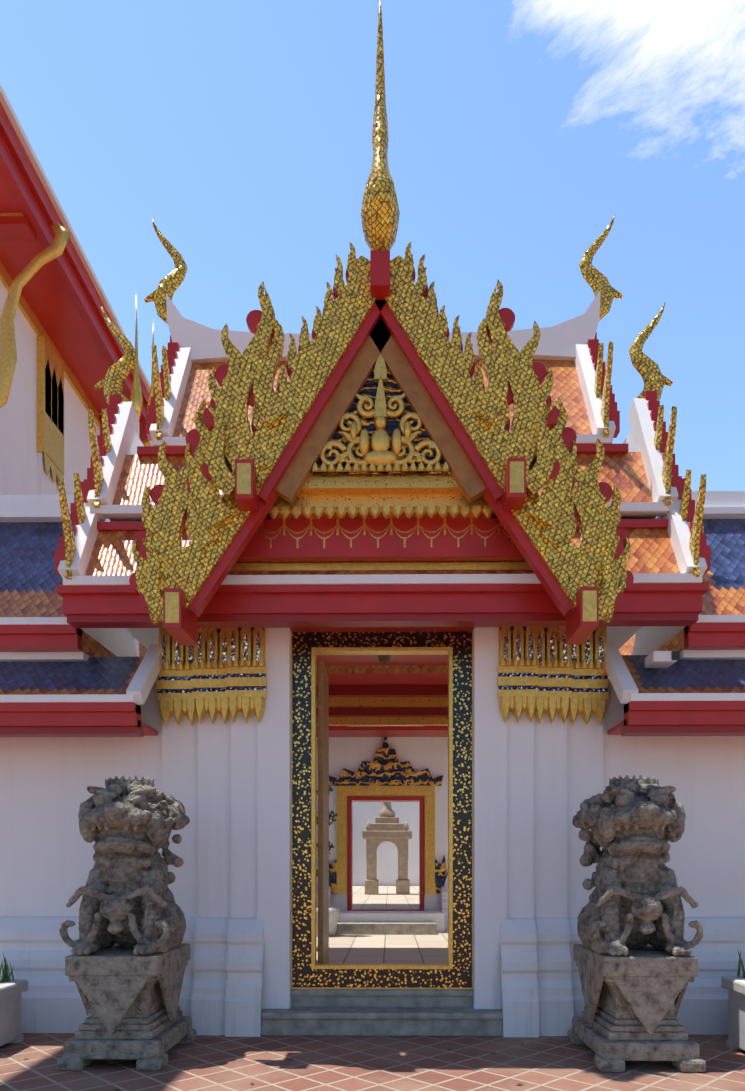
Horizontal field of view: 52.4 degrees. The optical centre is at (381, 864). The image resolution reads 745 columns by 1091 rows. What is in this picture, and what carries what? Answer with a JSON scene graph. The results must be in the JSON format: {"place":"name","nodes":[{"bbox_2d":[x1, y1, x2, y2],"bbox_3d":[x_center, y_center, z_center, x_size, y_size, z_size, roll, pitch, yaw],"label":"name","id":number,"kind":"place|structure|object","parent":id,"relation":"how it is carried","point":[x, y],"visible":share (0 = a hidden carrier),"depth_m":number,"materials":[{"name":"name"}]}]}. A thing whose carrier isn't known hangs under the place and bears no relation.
{"place":"outdoors","nodes":[
{"label":"outdoors","id":0,"kind":"place"},
{"bbox_2d":[0,1033,744,1090],"bbox_3d":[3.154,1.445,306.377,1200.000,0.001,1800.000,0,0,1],"label":"ground","id":1,"kind":"structure","parent":0,"point":[383,1063],"depth_m":5.40,"materials":[{"name":"tile"}]},
{"bbox_2d":[0,954,27,1045],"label":"planter","id":2,"kind":"object","parent":1,"relation":"on","point":[12,990],"visible":1,"depth_m":6.07,"materials":[{"name":"concrete"}]},
{"bbox_2d":[57,775,196,1070],"bbox_3d":[-1.908,0.384,5.793,0.792,2.122,1.000,0,0,1],"label":"guardian lion","id":3,"kind":"object","parent":1,"relation":"on","point":[126,961],"visible":1,"depth_m":5.47},
{"bbox_2d":[0,1044,566,1090],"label":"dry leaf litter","id":4,"kind":"object","parent":1,"relation":"on","point":[563,1052],"visible":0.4,"depth_m":5.60,"materials":[{"name":"brown plant"}]},
{"bbox_2d":[0,679,744,1034],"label":"gallery wall","id":5,"kind":"structure","parent":1,"relation":"on","point":[46,857],"depth_m":6.72,"materials":[{"name":"white paint"}]},
{"bbox_2d":[0,491,744,704],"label":"white roof trim","id":6,"kind":"structure","parent":5,"relation":"on","point":[118,642],"depth_m":6.64,"materials":[{"name":"white paint"}]},
{"bbox_2d":[645,651,679,667],"bbox_3d":[2.355,-1.730,6.479,0.210,0.090,0.460,0,0,1],"label":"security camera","id":7,"kind":"object","parent":6,"relation":"attached to","point":[660,659],"visible":1,"depth_m":6.27,"materials":[{"name":"white paint"}]},
{"bbox_2d":[0,519,744,694],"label":"roof tiles","id":8,"kind":"object","parent":5,"relation":"on","point":[30,578],"depth_m":6.67,"materials":[{"name":"blue tile"}]},
{"bbox_2d":[0,623,744,736],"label":"roof fascia","id":9,"kind":"structure","parent":5,"relation":"attached to","point":[641,718],"depth_m":6.17,"materials":[{"name":"red paint"}]},
{"bbox_2d":[260,989,502,1035],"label":"door steps","id":10,"kind":"structure","parent":1,"relation":"on","point":[381,1012],"depth_m":6.40,"materials":[{"name":"grey stone"}]},
{"bbox_2d":[58,0,705,624],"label":"gilded roof ornaments","id":11,"kind":"object","parent":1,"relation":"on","point":[216,520],"visible":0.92,"depth_m":5.53},
{"bbox_2d":[310,367,451,473],"bbox_3d":[-0.009,-3.430,5.643,1.266,1.030,0.001,0,0,1],"label":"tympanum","id":12,"kind":"object","parent":11,"relation":"attached to","point":[390,387],"depth_m":5.64,"materials":[{"name":"gold metal"}]},
{"bbox_2d":[291,631,472,988],"bbox_3d":[0.002,-0.523,6.732,1.612,3.236,0.132,0,0,1],"label":"door frame","id":13,"kind":"object","parent":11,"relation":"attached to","point":[308,971],"depth_m":6.67,"materials":[{"name":"black wood"}]},
{"bbox_2d":[318,660,328,962],"bbox_3d":[-0.553,-0.390,7.179,0.050,2.930,0.640,0,0,1],"label":"open door leaf","id":14,"kind":"object","parent":13,"relation":"attached to","point":[323,817],"depth_m":6.89,"materials":[{"name":"brown wood"}]},
{"bbox_2d":[156,626,608,725],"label":"column capitals","id":15,"kind":"object","parent":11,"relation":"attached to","point":[540,671],"visible":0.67,"depth_m":6.55,"materials":[{"name":"gold metal"}]},
{"bbox_2d":[162,627,602,1036],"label":"gate pillars","id":16,"kind":"structure","parent":1,"relation":"on","point":[228,785],"depth_m":6.56,"materials":[{"name":"white paint"}]},
{"bbox_2d":[230,473,543,631],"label":"gate entablature","id":17,"kind":"structure","parent":16,"relation":"on","point":[371,540],"depth_m":5.93,"materials":[{"name":"red paint"}]},
{"bbox_2d":[567,775,705,1071],"bbox_3d":[1.893,0.384,5.753,0.796,2.122,1.000,0,0,1],"label":"guardian lion","id":18,"kind":"object","parent":1,"relation":"on","point":[636,962],"visible":1,"depth_m":5.44},
{"bbox_2d":[721,949,744,1050],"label":"planter","id":19,"kind":"object","parent":1,"relation":"on","point":[734,986],"visible":1,"depth_m":5.90,"materials":[{"name":"concrete"}]},
{"bbox_2d":[0,0,744,490],"label":"sky","id":20,"kind":"structure","parent":0,"point":[519,131],"materials":[{"name":"blue"}]},
{"bbox_2d":[85,359,679,673],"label":"roof tiles","id":21,"kind":"object","parent":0,"point":[651,551],"depth_m":6.47,"materials":[{"name":"orange tile"}]},
{"bbox_2d":[317,930,447,963],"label":"courtyard paving","id":22,"kind":"structure","parent":0,"point":[390,949],"depth_m":9.81,"materials":[{"name":"stone"}]},
{"bbox_2d":[0,280,99,494],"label":"hall wall","id":23,"kind":"structure","parent":22,"relation":"on","point":[18,448],"depth_m":10.07,"materials":[{"name":"white paint"}]},
{"bbox_2d":[0,102,148,441],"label":"roof eave","id":24,"kind":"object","parent":23,"relation":"attached to","point":[60,303],"depth_m":9.78,"materials":[{"name":"red paint"}]},
{"bbox_2d":[0,84,150,392],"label":"roof edge","id":25,"kind":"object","parent":24,"relation":"attached to","point":[22,136],"depth_m":9.02,"materials":[{"name":"paint"}]},
{"bbox_2d":[0,221,149,494],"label":"naga bracket capitals","id":26,"kind":"object","parent":23,"relation":"attached to","point":[50,408],"visible":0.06,"depth_m":10.33,"materials":[{"name":"gold metal"}]},
{"bbox_2d":[130,294,153,656],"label":"gilt roof finials","id":27,"kind":"object","parent":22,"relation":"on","point":[136,399],"visible":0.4,"depth_m":10.40,"materials":[{"name":"gold"}]},
{"bbox_2d":[317,785,338,936],"bbox_3d":[-0.895,-0.103,11.703,0.480,2.395,0.468,0,0,1],"label":"topiary tree","id":28,"kind":"object","parent":22,"relation":"on","point":[333,913],"visible":0.21,"depth_m":11.61,"materials":[{"name":"plant"}]},
{"bbox_2d":[317,737,447,934],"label":"building wall","id":29,"kind":"structure","parent":22,"relation":"on","point":[417,753],"depth_m":12.98,"materials":[{"name":"white paint"}]},
{"bbox_2d":[347,796,423,910],"bbox_3d":[0.070,-0.195,13.133,1.320,1.960,0.320,0,0,1],"label":"inner door frame","id":30,"kind":"object","parent":29,"relation":"attached to","point":[352,799],"visible":0.94,"depth_m":12.98,"materials":[{"name":"paint"}]},
{"bbox_2d":[329,736,447,893],"bbox_3d":[0.068,-0.880,12.963,2.120,2.750,0.060,0,0,1],"label":"inner doorway surround","id":31,"kind":"object","parent":29,"relation":"attached to","point":[385,772],"visible":0.85,"depth_m":12.94,"materials":[{"name":"gold metal"}]},
{"bbox_2d":[317,655,447,725],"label":"passage ceiling and reveals","id":32,"kind":"structure","parent":22,"relation":"on","point":[388,699],"depth_m":9.70,"materials":[{"name":"red paint"}]},
{"bbox_2d":[373,655,396,663],"bbox_3d":[0.032,-2.160,7.643,0.260,0.270,0.260,0,0,1],"label":"ceiling lamp","id":33,"kind":"object","parent":32,"relation":"attached to","point":[384,659],"visible":0.42,"depth_m":7.61,"materials":[{"name":"brown metal"}]},
{"bbox_2d":[317,726,447,736],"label":"ceiling beam","id":34,"kind":"structure","parent":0,"point":[388,731],"depth_m":12.46,"materials":[{"name":"red paint"}]},
{"bbox_2d":[55,250,710,645],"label":"roof trim","id":35,"kind":"structure","parent":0,"point":[545,602],"depth_m":5.99,"materials":[{"name":"red paint"}]},
{"bbox_2d":[57,290,706,648],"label":"white gate roof trim","id":36,"kind":"structure","parent":35,"relation":"attached to","point":[201,343],"depth_m":6.56,"materials":[{"name":"white paint"}]},
{"bbox_2d":[133,633,635,679],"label":"roof","id":37,"kind":"structure","parent":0,"point":[626,648],"depth_m":13.60,"materials":[{"name":"orange tile"}]},
{"bbox_2d":[353,886,418,908],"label":"floor","id":38,"kind":"structure","parent":0,"point":[387,897],"depth_m":17.21,"materials":[{"name":"stone"}]},
{"bbox_2d":[353,802,418,885],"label":"wall","id":39,"kind":"structure","parent":38,"relation":"on","point":[364,813],"depth_m":28.39,"materials":[{"name":"white paint"}]},
{"bbox_2d":[362,802,411,894],"bbox_3d":[0.146,-0.985,20.392,1.320,3.540,0.800,0,0,1],"label":"stone archway","id":40,"kind":"object","parent":38,"relation":"on","point":[386,826],"visible":0.92,"depth_m":20.09,"materials":[{"name":"beige stone"}]}
]}

